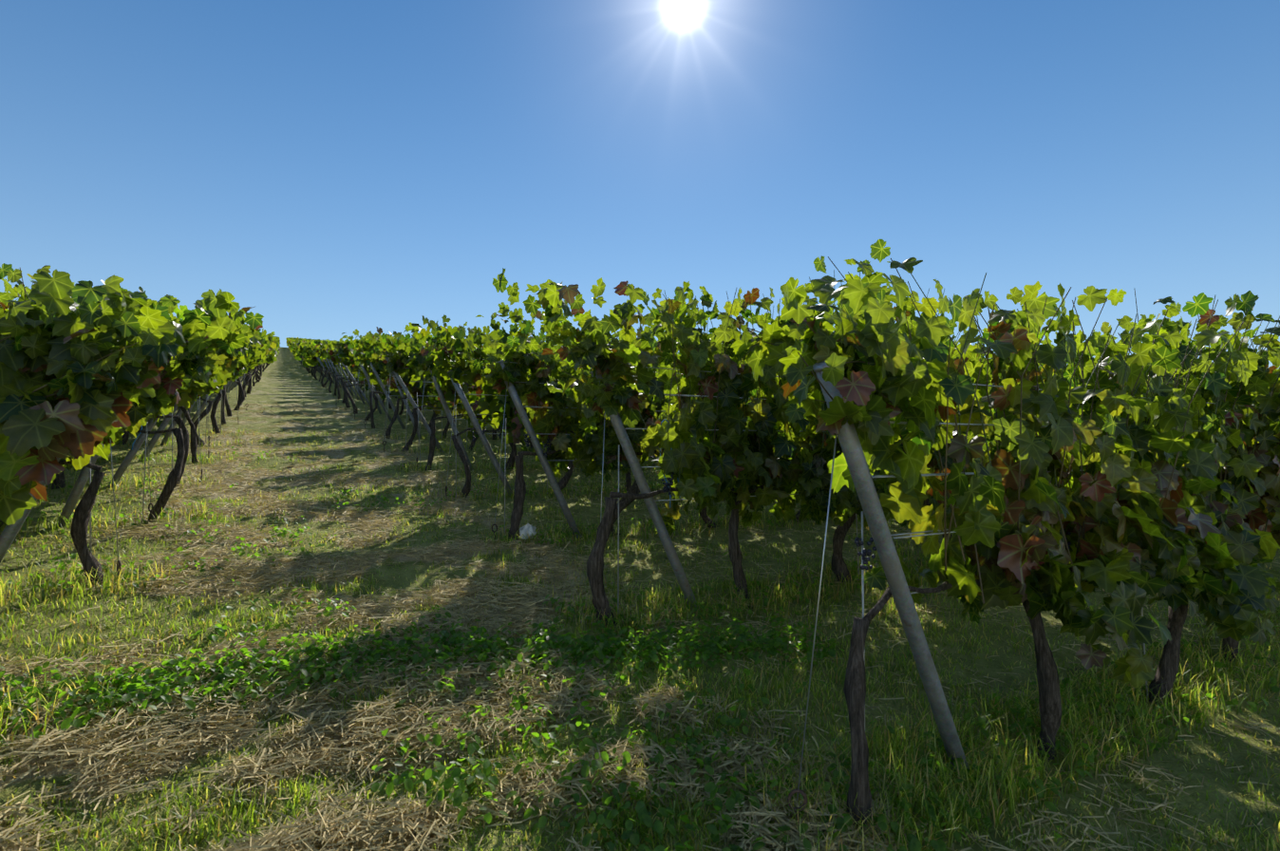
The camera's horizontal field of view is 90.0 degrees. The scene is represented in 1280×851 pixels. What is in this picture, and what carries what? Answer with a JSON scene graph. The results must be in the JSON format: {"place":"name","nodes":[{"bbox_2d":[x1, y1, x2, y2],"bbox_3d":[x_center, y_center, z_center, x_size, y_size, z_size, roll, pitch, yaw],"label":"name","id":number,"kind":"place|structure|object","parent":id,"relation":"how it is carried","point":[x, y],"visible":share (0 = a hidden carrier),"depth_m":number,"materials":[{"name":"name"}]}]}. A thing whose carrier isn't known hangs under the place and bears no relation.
{"place":"outdoors","nodes":[
{"label":"outdoors","id":0,"kind":"place"},
{"bbox_2d":[0,346,1279,850],"bbox_3d":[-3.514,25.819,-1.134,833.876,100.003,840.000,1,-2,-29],"label":"ground","id":1,"kind":"structure","parent":0,"point":[287,379],"depth_m":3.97,"materials":[{"name":"green plant"}]},
{"bbox_2d":[233,354,343,390],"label":"trunks","id":2,"kind":"object","parent":1,"relation":"on","point":[320,362],"visible":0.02,"depth_m":32.32,"materials":[{"name":"brown wood"}]},
{"bbox_2d":[131,418,680,508],"bbox_3d":[-2.951,0.023,4.944,6.663,1.141,2.178,-1,-2,24],"label":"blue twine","id":3,"kind":"object","parent":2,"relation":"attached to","point":[660,455],"visible":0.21,"depth_m":4.40,"materials":[{"name":"blue plastic"}]},
{"bbox_2d":[260,334,339,367],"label":"vine leaves","id":4,"kind":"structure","parent":1,"relation":"on","point":[298,348],"depth_m":44.14,"materials":[{"name":"green plant"}]},
{"bbox_2d":[238,331,467,399],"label":"vine leaves","id":5,"kind":"object","parent":1,"relation":"on","point":[327,348],"visible":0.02,"depth_m":19.91,"materials":[{"name":"green plant"}]},
{"bbox_2d":[116,387,807,831],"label":"ground anchors","id":6,"kind":"object","parent":1,"relation":"on","point":[119,566],"visible":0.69,"depth_m":4.22,"materials":[{"name":"metal"}]},
{"bbox_2d":[0,346,969,771],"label":"trellis end posts","id":7,"kind":"object","parent":1,"relation":"in","point":[868,497],"visible":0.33,"depth_m":4.18,"materials":[{"name":"grey wood"}]},
{"bbox_2d":[24,322,1273,800],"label":"trellis wires","id":8,"kind":"object","parent":7,"relation":"attached to","point":[672,499],"visible":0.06,"depth_m":4.17,"materials":[{"name":"grey metal"}]},
{"bbox_2d":[519,523,536,539],"bbox_3d":[-1.084,0.990,6.001,0.234,0.149,0.148,1,-2,-17],"label":"rock","id":9,"kind":"object","parent":1,"relation":"on","point":[528,527],"visible":0.62,"depth_m":5.97,"materials":[{"name":"grey stone"}]},
{"bbox_2d":[48,371,1148,730],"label":"plant stakes","id":10,"kind":"object","parent":1,"relation":"on","point":[504,504],"visible":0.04,"depth_m":5.32,"materials":[{"name":"grey metal"}]},
{"bbox_2d":[0,358,1277,829],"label":"grapevine trunks","id":11,"kind":"object","parent":1,"relation":"on","point":[1048,691],"visible":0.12,"depth_m":4.12,"materials":[{"name":"brown wood"}]},
{"bbox_2d":[0,239,1279,687],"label":"vine leaves","id":12,"kind":"object","parent":11,"relation":"attached to","point":[1206,539],"visible":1,"depth_m":3.02,"materials":[{"name":"green plant"}]},
{"bbox_2d":[470,419,1071,569],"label":"grapes","id":13,"kind":"object","parent":11,"relation":"attached to","point":[865,552],"visible":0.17,"depth_m":3.13,"materials":[{"name":"purple food"}]},
{"bbox_2d":[0,402,1279,850],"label":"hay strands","id":14,"kind":"object","parent":1,"relation":"on","point":[334,836],"visible":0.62,"depth_m":2.84},
{"bbox_2d":[0,444,1279,850],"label":"broadleaf weeds","id":15,"kind":"object","parent":1,"relation":"on","point":[600,651],"visible":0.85,"depth_m":2.96,"materials":[{"name":"green plant"}]},
{"bbox_2d":[6,279,1279,485],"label":"vine leaves","id":16,"kind":"object","parent":1,"relation":"on","point":[442,353],"visible":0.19,"depth_m":8.13,"materials":[{"name":"green plant"}]},
{"bbox_2d":[0,256,1279,602],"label":"vine canes","id":17,"kind":"object","parent":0,"point":[951,507],"visible":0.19,"depth_m":3.10,"materials":[{"name":"plant"}]},
{"bbox_2d":[0,0,1279,368],"label":"sky","id":18,"kind":"structure","parent":0,"point":[332,168],"materials":[{"name":"blue"}]}
]}

